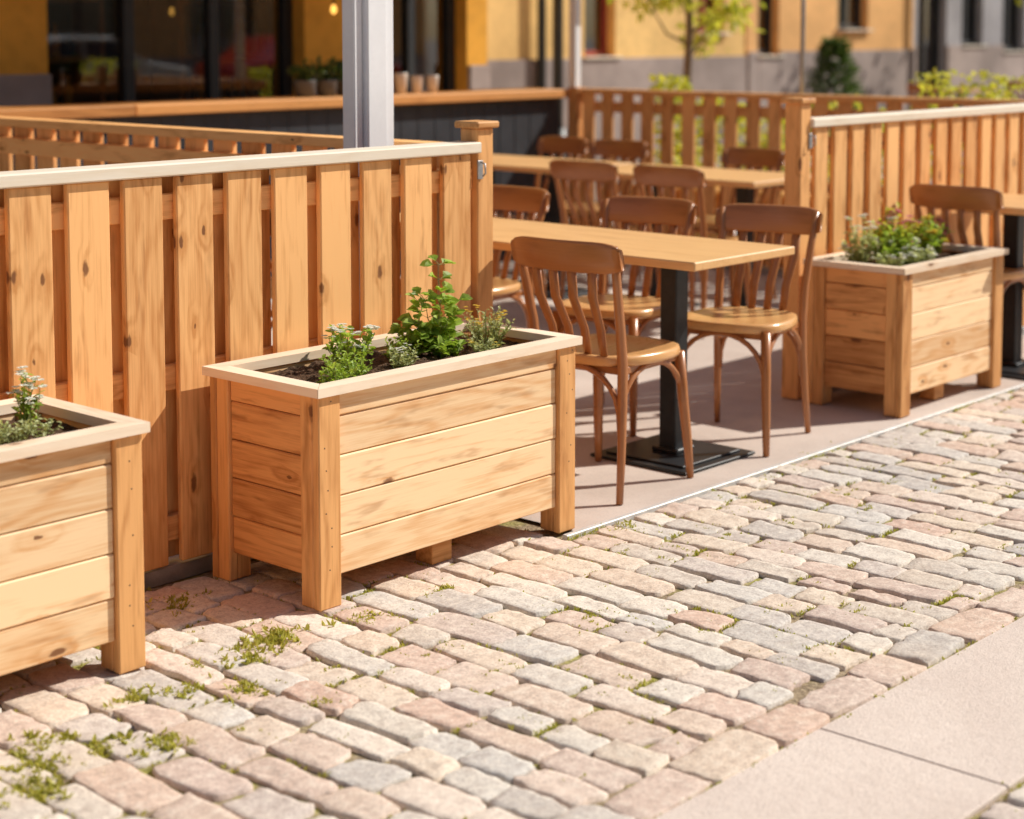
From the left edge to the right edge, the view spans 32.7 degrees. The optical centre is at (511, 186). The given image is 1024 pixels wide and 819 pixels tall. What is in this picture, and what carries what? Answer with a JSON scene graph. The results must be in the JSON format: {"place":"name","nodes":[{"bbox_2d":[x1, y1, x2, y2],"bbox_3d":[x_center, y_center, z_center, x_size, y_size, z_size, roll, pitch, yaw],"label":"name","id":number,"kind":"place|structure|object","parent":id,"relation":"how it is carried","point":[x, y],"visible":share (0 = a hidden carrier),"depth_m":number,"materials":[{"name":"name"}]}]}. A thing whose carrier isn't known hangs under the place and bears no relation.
{"place":"outdoors","nodes":[
{"label":"outdoors","id":0,"kind":"place"},
{"bbox_2d":[270,210,272,328],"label":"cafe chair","id":1,"kind":"object","parent":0,"point":[271,271],"visible":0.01,"depth_m":6.58,"materials":[{"name":"brown wood"}]},
{"bbox_2d":[331,0,336,13],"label":"string light","id":2,"kind":"object","parent":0,"point":[333,9],"visible":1,"depth_m":11.35,"materials":[{"name":"yellow glass"}]},
{"bbox_2d":[0,387,1023,818],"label":"cobblestone pavement","id":3,"kind":"structure","parent":0,"point":[910,565],"depth_m":4.21,"materials":[{"name":"stone"}]},
{"bbox_2d":[0,394,149,675],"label":"wooden planter box","id":4,"kind":"object","parent":3,"relation":"on","point":[71,547],"visible":0.85,"depth_m":4.00,"materials":[{"name":"brown wood"}]},
{"bbox_2d":[0,419,38,444],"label":"trailing herb plant","id":5,"kind":"object","parent":4,"relation":"in","point":[18,435],"visible":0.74,"depth_m":4.01,"materials":[{"name":"green plant"}]},
{"bbox_2d":[6,366,46,427],"bbox_3d":[-1.151,0.514,4.158,0.091,0.170,0.082,2,5,18],"label":"flowering herb plant","id":6,"kind":"object","parent":4,"relation":"in","point":[24,407],"visible":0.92,"depth_m":4.15,"materials":[{"name":"green plant"}]},
{"bbox_2d":[11,412,63,437],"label":"trailing herb plant","id":7,"kind":"object","parent":4,"relation":"in","point":[46,428],"visible":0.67,"depth_m":4.11,"materials":[{"name":"green plant"}]},
{"bbox_2d":[202,320,581,611],"bbox_3d":[-0.319,0.764,5.039,0.475,0.590,1.060,5,7,42],"label":"wooden planter box","id":8,"kind":"object","parent":3,"relation":"on","point":[322,487],"visible":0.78,"depth_m":4.77,"materials":[{"name":"brown wood"}]},
{"bbox_2d":[316,362,357,382],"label":"leafy herb plant","id":9,"kind":"object","parent":8,"relation":"in","point":[335,374],"visible":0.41,"depth_m":4.65,"materials":[{"name":"green plant"}]},
{"bbox_2d":[318,346,374,378],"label":"leafy herb plant","id":10,"kind":"object","parent":8,"relation":"in","point":[347,364],"visible":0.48,"depth_m":4.76,"materials":[{"name":"green plant"}]},
{"bbox_2d":[321,323,379,366],"bbox_3d":[-0.454,0.460,4.949,0.168,0.141,0.159,5,7,42],"label":"flowering herb plant","id":11,"kind":"object","parent":8,"relation":"in","point":[342,342],"visible":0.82,"depth_m":4.94,"materials":[{"name":"green plant"}]},
{"bbox_2d":[381,329,422,361],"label":"trailing herb plant","id":12,"kind":"object","parent":8,"relation":"in","point":[402,339],"visible":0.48,"depth_m":5.06,"materials":[{"name":"green plant"}]},
{"bbox_2d":[387,343,418,368],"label":"trailing herb plant","id":13,"kind":"object","parent":8,"relation":"in","point":[400,359],"visible":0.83,"depth_m":4.94,"materials":[{"name":"green plant"}]},
{"bbox_2d":[388,292,439,355],"bbox_3d":[-0.279,0.413,5.130,0.161,0.203,0.157,5,7,42],"label":"sprouting strawberry plant","id":14,"kind":"object","parent":8,"relation":"in","point":[423,331],"visible":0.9,"depth_m":5.12,"materials":[{"name":"green plant"}]},
{"bbox_2d":[406,254,472,346],"bbox_3d":[-0.219,0.358,5.156,0.173,0.307,0.149,5,7,42],"label":"sprouting strawberry plant","id":15,"kind":"object","parent":8,"relation":"in","point":[440,323],"visible":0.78,"depth_m":5.15,"materials":[{"name":"green plant"}]},
{"bbox_2d":[424,331,467,357],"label":"leafy herb plant","id":16,"kind":"object","parent":8,"relation":"in","point":[445,346],"visible":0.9,"depth_m":5.11,"materials":[{"name":"green plant"}]},
{"bbox_2d":[467,335,499,352],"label":"trailing herb plant","id":17,"kind":"object","parent":8,"relation":"in","point":[475,346],"visible":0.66,"depth_m":5.15,"materials":[{"name":"green plant"}]},
{"bbox_2d":[458,304,515,347],"bbox_3d":[-0.072,0.430,5.285,0.162,0.141,0.165,-4,7,-39],"label":"trailing herb plant","id":18,"kind":"object","parent":8,"relation":"in","point":[476,333],"visible":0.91,"depth_m":5.27,"materials":[{"name":"green plant"}]},
{"bbox_2d":[0,389,1023,818],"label":"moss and grass tufts","id":19,"kind":"object","parent":3,"relation":"on","point":[100,749],"visible":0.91,"depth_m":4.04,"materials":[{"name":"green plant"}]},
{"bbox_2d":[562,383,1023,540],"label":"terrace edge strip","id":20,"kind":"object","parent":3,"relation":"on","point":[697,493],"visible":0.59,"depth_m":6.00,"materials":[{"name":"metal"}]},
{"bbox_2d":[168,221,1023,559],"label":"terrace floor","id":21,"kind":"structure","parent":0,"point":[844,415],"depth_m":6.89,"materials":[{"name":"concrete"}]},
{"bbox_2d":[0,116,439,315],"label":"wooden fence","id":22,"kind":"object","parent":21,"relation":"on","point":[46,147],"visible":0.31,"depth_m":6.94,"materials":[{"name":"brown wood"}]},
{"bbox_2d":[0,120,498,589],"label":"wooden fence","id":23,"kind":"object","parent":21,"relation":"on","point":[140,290],"visible":0.62,"depth_m":4.82,"materials":[{"name":"brown wood"}]},
{"bbox_2d":[0,88,568,277],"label":"bar counter","id":24,"kind":"object","parent":21,"relation":"on","point":[527,119],"visible":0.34,"depth_m":10.34,"materials":[{"name":"brown wood"}]},
{"bbox_2d":[286,58,325,96],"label":"potted herb","id":25,"kind":"object","parent":24,"relation":"on","point":[304,83],"visible":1,"depth_m":10.25,"materials":[{"name":"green plant"}]},
{"bbox_2d":[309,55,342,96],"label":"potted herb","id":26,"kind":"object","parent":24,"relation":"on","point":[326,84],"visible":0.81,"depth_m":10.38,"materials":[{"name":"green plant"}]},
{"bbox_2d":[331,60,342,95],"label":"potted herb","id":27,"kind":"object","parent":24,"relation":"on","point":[339,85],"visible":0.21,"depth_m":10.49,"materials":[{"name":"green plant"}]},
{"bbox_2d":[393,73,407,93],"bbox_3d":[-0.692,-0.644,10.854,0.094,0.130,0.092,5,7,42],"label":"ceramic jar","id":28,"kind":"object","parent":24,"relation":"on","point":[400,82],"visible":1,"depth_m":10.82,"materials":[{"name":"brown ceramic"}]},
{"bbox_2d":[410,75,422,92],"bbox_3d":[-0.599,-0.643,10.958,0.084,0.110,0.082,5,7,42],"label":"ceramic jar","id":29,"kind":"object","parent":24,"relation":"on","point":[416,83],"visible":1,"depth_m":10.93,"materials":[{"name":"brown ceramic"}]},
{"bbox_2d":[426,75,438,92],"bbox_3d":[-0.505,-0.652,11.062,0.084,0.110,0.082,5,7,42],"label":"ceramic jar","id":30,"kind":"object","parent":24,"relation":"on","point":[432,83],"visible":1,"depth_m":11.03,"materials":[{"name":"brown ceramic"}]},
{"bbox_2d":[342,0,393,312],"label":"awning pole","id":31,"kind":"object","parent":21,"relation":"on","point":[368,83],"visible":0.16,"depth_m":5.69,"materials":[{"name":"silver metal"}]},
{"bbox_2d":[400,222,507,324],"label":"cafe chair","id":32,"kind":"object","parent":21,"relation":"on","point":[400,278],"depth_m":6.15,"materials":[{"name":"brown wood"}]},
{"bbox_2d":[493,214,545,296],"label":"cafe chair","id":33,"kind":"object","parent":21,"relation":"on","point":[498,271],"visible":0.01,"depth_m":9.90,"materials":[{"name":"brown wood"}]},
{"bbox_2d":[493,185,550,327],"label":"cafe chair","id":34,"kind":"object","parent":21,"relation":"on","point":[520,200],"visible":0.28,"depth_m":7.38,"materials":[{"name":"brown wood"}]},
{"bbox_2d":[496,136,588,273],"bbox_3d":[0.169,0.121,10.886,0.533,0.847,0.424,-5,7,-44],"label":"cafe chair","id":35,"kind":"object","parent":21,"relation":"on","point":[569,146],"visible":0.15,"depth_m":11.03,"materials":[{"name":"brown wood"}]},
{"bbox_2d":[493,154,632,299],"bbox_3d":[0.058,0.223,10.259,1.150,0.750,0.650,5,7,42],"label":"cafe table","id":36,"kind":"object","parent":21,"relation":"on","point":[529,164],"visible":0.14,"depth_m":10.04,"materials":[{"name":"brown wood"}]},
{"bbox_2d":[567,87,584,225],"bbox_3d":[0.439,-0.110,11.871,0.090,1.130,0.090,5,7,42],"label":"wooden post","id":37,"kind":"object","parent":21,"relation":"on","point":[575,113],"visible":0.42,"depth_m":11.80,"materials":[{"name":"brown wood"}]},
{"bbox_2d":[400,213,794,475],"bbox_3d":[0.106,0.548,6.580,1.860,0.750,0.600,5,7,42],"label":"cafe table","id":38,"kind":"object","parent":21,"relation":"on","point":[675,258],"visible":0.47,"depth_m":6.16,"materials":[{"name":"brown wood"}]},
{"bbox_2d":[546,139,648,284],"bbox_3d":[0.522,0.151,10.543,0.424,0.847,0.533,4,6,38],"label":"cafe chair","id":39,"kind":"object","parent":21,"relation":"on","point":[634,150],"visible":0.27,"depth_m":10.65,"materials":[{"name":"brown wood"}]},
{"bbox_2d":[511,236,693,504],"bbox_3d":[0.300,0.571,5.786,0.424,0.847,0.533,4,6,37],"label":"cafe chair","id":40,"kind":"object","parent":21,"relation":"on","point":[620,354],"visible":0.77,"depth_m":5.61,"materials":[{"name":"brown wood"}]},
{"bbox_2d":[549,160,659,324],"bbox_3d":[0.500,0.271,9.183,0.424,0.847,0.533,4,6,39],"label":"cafe chair","id":41,"kind":"object","parent":21,"relation":"on","point":[586,172],"visible":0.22,"depth_m":9.00,"materials":[{"name":"brown wood"}]},
{"bbox_2d":[552,196,697,435],"bbox_3d":[0.428,0.482,6.796,0.424,0.847,0.533,3,6,32],"label":"cafe chair","id":42,"kind":"object","parent":21,"relation":"on","point":[643,309],"visible":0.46,"depth_m":6.88,"materials":[{"name":"brown wood"}]},
{"bbox_2d":[633,165,750,329],"bbox_3d":[0.914,0.304,8.812,0.424,0.847,0.533,5,7,42],"label":"cafe chair","id":43,"kind":"object","parent":21,"relation":"on","point":[671,178],"visible":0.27,"depth_m":8.60,"materials":[{"name":"brown wood"}]},
{"bbox_2d":[617,164,810,307],"bbox_3d":[0.996,0.297,9.420,1.170,0.750,0.650,5,7,42],"label":"cafe table","id":44,"kind":"object","parent":21,"relation":"on","point":[745,183],"visible":0.15,"depth_m":9.19,"materials":[{"name":"brown wood"}]},
{"bbox_2d":[683,147,784,305],"bbox_3d":[1.230,0.216,9.803,0.424,0.847,0.533,5,7,42],"label":"cafe chair","id":45,"kind":"object","parent":21,"relation":"on","point":[760,158],"visible":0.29,"depth_m":9.88,"materials":[{"name":"brown wood"}]},
{"bbox_2d":[687,203,822,456],"bbox_3d":[0.868,0.510,6.482,0.424,0.847,0.533,3,6,30],"label":"cafe chair","id":46,"kind":"object","parent":21,"relation":"on","point":[721,323],"visible":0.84,"depth_m":6.55,"materials":[{"name":"brown wood"}]},
{"bbox_2d":[580,88,1023,275],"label":"wooden fence","id":47,"kind":"object","parent":21,"relation":"on","point":[709,110],"visible":0.3,"depth_m":11.07,"materials":[{"name":"brown wood"}]},
{"bbox_2d":[569,0,580,87],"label":"awning pole","id":48,"kind":"object","parent":47,"relation":"on","point":[574,43],"visible":1,"depth_m":11.77,"materials":[{"name":"silver metal"}]},
{"bbox_2d":[800,0,805,93],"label":"sign pole","id":49,"kind":"object","parent":21,"relation":"on","point":[802,50],"visible":0.47,"depth_m":10.71,"materials":[{"name":"metal"}]},
{"bbox_2d":[620,67,1023,265],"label":"planter hedge","id":50,"kind":"object","parent":21,"relation":"on","point":[675,81],"visible":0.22,"depth_m":11.37,"materials":[{"name":"green plant"}]},
{"bbox_2d":[781,97,1023,399],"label":"wooden fence","id":51,"kind":"object","parent":21,"relation":"on","point":[803,144],"visible":0.52,"depth_m":7.54,"materials":[{"name":"brown wood"}]},
{"bbox_2d":[803,242,1008,417],"bbox_3d":[1.640,0.570,7.243,0.460,0.590,0.880,5,7,42],"label":"wooden planter box","id":52,"kind":"object","parent":21,"relation":"on","point":[896,336],"visible":0.87,"depth_m":7.00,"materials":[{"name":"brown wood"}]},
{"bbox_2d":[837,214,881,263],"bbox_3d":[1.423,0.226,7.081,0.177,0.231,0.154,-2,5,-19],"label":"flowering plant","id":53,"kind":"object","parent":52,"relation":"in","point":[863,256],"visible":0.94,"depth_m":7.07,"materials":[{"name":"green plant"}]},
{"bbox_2d":[871,251,906,266],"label":"leafy herb plant","id":54,"kind":"object","parent":52,"relation":"in","point":[897,261],"visible":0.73,"depth_m":6.94,"materials":[{"name":"green plant"}]},
{"bbox_2d":[864,217,919,265],"bbox_3d":[1.554,0.231,7.157,0.221,0.208,0.251,5,7,42],"label":"leafy herb plant","id":55,"kind":"object","parent":52,"relation":"in","point":[889,245],"visible":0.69,"depth_m":7.15,"materials":[{"name":"green plant"}]},
{"bbox_2d":[863,202,927,261],"bbox_3d":[1.609,0.196,7.281,0.278,0.256,0.246,5,7,42],"label":"flowering plant","id":56,"kind":"object","parent":52,"relation":"in","point":[907,222],"visible":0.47,"depth_m":7.26,"materials":[{"name":"green plant"}]},
{"bbox_2d":[901,244,938,264],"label":"leafy herb plant","id":57,"kind":"object","parent":52,"relation":"in","point":[916,259],"visible":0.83,"depth_m":7.07,"materials":[{"name":"green plant"}]},
{"bbox_2d":[904,215,948,258],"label":"flowering plant","id":58,"kind":"object","parent":52,"relation":"in","point":[932,237],"visible":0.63,"depth_m":7.30,"materials":[{"name":"green plant"}]},
{"bbox_2d":[907,213,954,253],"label":"flowering plant","id":59,"kind":"object","parent":52,"relation":"in","point":[945,233],"visible":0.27,"depth_m":7.42,"materials":[{"name":"green plant"}]},
{"bbox_2d":[909,184,1023,293],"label":"cafe chair","id":60,"kind":"object","parent":21,"relation":"on","point":[959,199],"visible":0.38,"depth_m":7.50,"materials":[{"name":"brown wood"}]},
{"bbox_2d":[926,193,1023,379],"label":"cafe table","id":61,"kind":"object","parent":21,"relation":"on","point":[1012,359],"visible":0.48,"depth_m":7.76,"materials":[{"name":"brown wood"}]},
{"bbox_2d":[595,141,962,201],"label":"ground","id":62,"kind":"structure","parent":0,"point":[679,154],"depth_m":20.68,"materials":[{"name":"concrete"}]},
{"bbox_2d":[0,0,486,98],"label":"walls and cornice","id":63,"kind":"structure","parent":62,"relation":"on","point":[317,28],"depth_m":13.37,"materials":[{"name":"paint"}]},
{"bbox_2d":[47,0,192,104],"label":"interior room","id":64,"kind":"object","parent":63,"relation":"in","point":[59,15],"depth_m":14.77,"materials":[{"name":"black"}]},
{"bbox_2d":[47,0,271,104],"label":"bottle shelves","id":65,"kind":"object","parent":64,"relation":"in","point":[171,48],"visible":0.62,"depth_m":12.46,"materials":[{"name":"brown wood"}]},
{"bbox_2d":[0,65,490,106],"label":"stone plinth","id":66,"kind":"structure","parent":63,"relation":"attached to","point":[25,89],"depth_m":10.50,"materials":[{"name":"grey stone"}]},
{"bbox_2d":[117,0,454,101],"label":"window frames","id":67,"kind":"structure","parent":63,"relation":"attached to","point":[126,45],"depth_m":12.15,"materials":[{"name":"black metal"}]},
{"bbox_2d":[552,0,566,158],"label":"lamp post","id":68,"kind":"object","parent":62,"relation":"on","point":[557,72],"visible":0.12,"depth_m":16.40,"materials":[{"name":"grey metal"}]},
{"bbox_2d":[487,0,744,59],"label":"walls and cornice","id":69,"kind":"structure","parent":62,"relation":"on","point":[511,29],"depth_m":20.82,"materials":[{"name":"yellow paint"}]},
{"bbox_2d":[537,0,545,87],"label":"drainpipe","id":70,"kind":"object","parent":69,"relation":"attached to","point":[541,43],"depth_m":19.57,"materials":[{"name":"black metal"}]},
{"bbox_2d":[487,56,746,159],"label":"stone plinth","id":71,"kind":"structure","parent":69,"relation":"attached to","point":[720,73],"depth_m":20.96,"materials":[{"name":"grey stone"}]},
{"bbox_2d":[584,0,716,55],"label":"window frames","id":72,"kind":"structure","parent":69,"relation":"attached to","point":[602,51],"depth_m":20.78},
{"bbox_2d":[581,33,730,58],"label":"window sills","id":73,"kind":"structure","parent":69,"relation":"attached to","point":[611,57],"depth_m":20.60,"materials":[{"name":"grey stone"}]},
{"bbox_2d":[607,0,765,118],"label":"young street tree","id":74,"kind":"object","parent":62,"relation":"on","point":[733,9],"visible":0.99,"depth_m":15.88,"materials":[{"name":"green plant"}]},
{"bbox_2d":[744,0,913,91],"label":"walls and cornice","id":75,"kind":"structure","parent":62,"relation":"on","point":[890,22],"depth_m":24.20,"materials":[{"name":"paint"}]},
{"bbox_2d":[758,0,860,54],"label":"window frames","id":76,"kind":"structure","parent":75,"relation":"attached to","point":[842,24],"depth_m":24.70,"materials":[{"name":"brown wood"}]},
{"bbox_2d":[758,29,873,57],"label":"window sills","id":77,"kind":"structure","parent":75,"relation":"attached to","point":[763,56],"depth_m":24.36,"materials":[{"name":"grey stone"}]},
{"bbox_2d":[747,49,914,143],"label":"stone plinth","id":78,"kind":"structure","parent":75,"relation":"attached to","point":[886,72],"depth_m":24.60,"materials":[{"name":"grey stone"}]},
{"bbox_2d":[916,0,924,96],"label":"drainpipe","id":79,"kind":"object","parent":75,"relation":"attached to","point":[920,37],"depth_m":25.90,"materials":[{"name":"grey metal"}]},
{"bbox_2d":[804,36,866,159],"bbox_3d":[3.649,-0.991,19.945,0.980,1.462,1.041,5,7,42],"label":"potted conifer","id":80,"kind":"object","parent":62,"relation":"on","point":[838,48],"visible":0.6,"depth_m":19.81,"materials":[{"name":"green plant"}]},
{"bbox_2d":[656,616,1023,818],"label":"stone slab strip","id":81,"kind":"object","parent":62,"relation":"on","point":[943,739],"visible":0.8,"depth_m":3.63,"materials":[{"name":"stone"}]},
{"bbox_2d":[907,84,937,108],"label":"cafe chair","id":82,"kind":"object","parent":62,"relation":"on","point":[913,88],"visible":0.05,"depth_m":22.45,"materials":[{"name":"brown wood"}]},
{"bbox_2d":[936,88,995,142],"bbox_3d":[5.979,-0.933,23.341,0.700,0.750,0.700,5,7,42],"label":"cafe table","id":83,"kind":"object","parent":62,"relation":"on","point":[975,90],"visible":0.12,"depth_m":23.12,"materials":[{"name":"brown wood"}]},
{"bbox_2d":[913,0,1023,106],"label":"walls and cornice","id":84,"kind":"structure","parent":62,"relation":"on","point":[989,22],"depth_m":27.47,"materials":[{"name":"grey paint"}]},
{"bbox_2d":[913,45,1023,106],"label":"stone plinth","id":85,"kind":"structure","parent":84,"relation":"attached to","point":[990,59],"depth_m":27.98,"materials":[{"name":"grey stone"}]},
{"bbox_2d":[932,0,1017,108],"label":"window frames","id":86,"kind":"structure","parent":84,"relation":"attached to","point":[972,32],"depth_m":28.07,"materials":[{"name":"wood"}]},
{"bbox_2d":[962,45,1023,52],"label":"window sills","id":87,"kind":"structure","parent":84,"relation":"attached to","point":[987,46],"depth_m":27.95,"materials":[{"name":"grey stone"}]},
{"bbox_2d":[1005,81,1023,99],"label":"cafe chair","id":88,"kind":"object","parent":62,"relation":"on","point":[1015,83],"visible":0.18,"depth_m":23.69,"materials":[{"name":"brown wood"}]},
{"bbox_3d":[8.692,-6.755,31.683,2.940,10.920,11.830,5,7,42],"label":"interior room","id":89,"kind":"object","parent":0,"visible":0},
{"bbox_2d":[923,0,926,83],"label":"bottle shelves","id":90,"kind":"object","parent":89,"relation":"in","point":[925,38],"depth_m":28.90,"materials":[{"name":"wood"}]}
]}

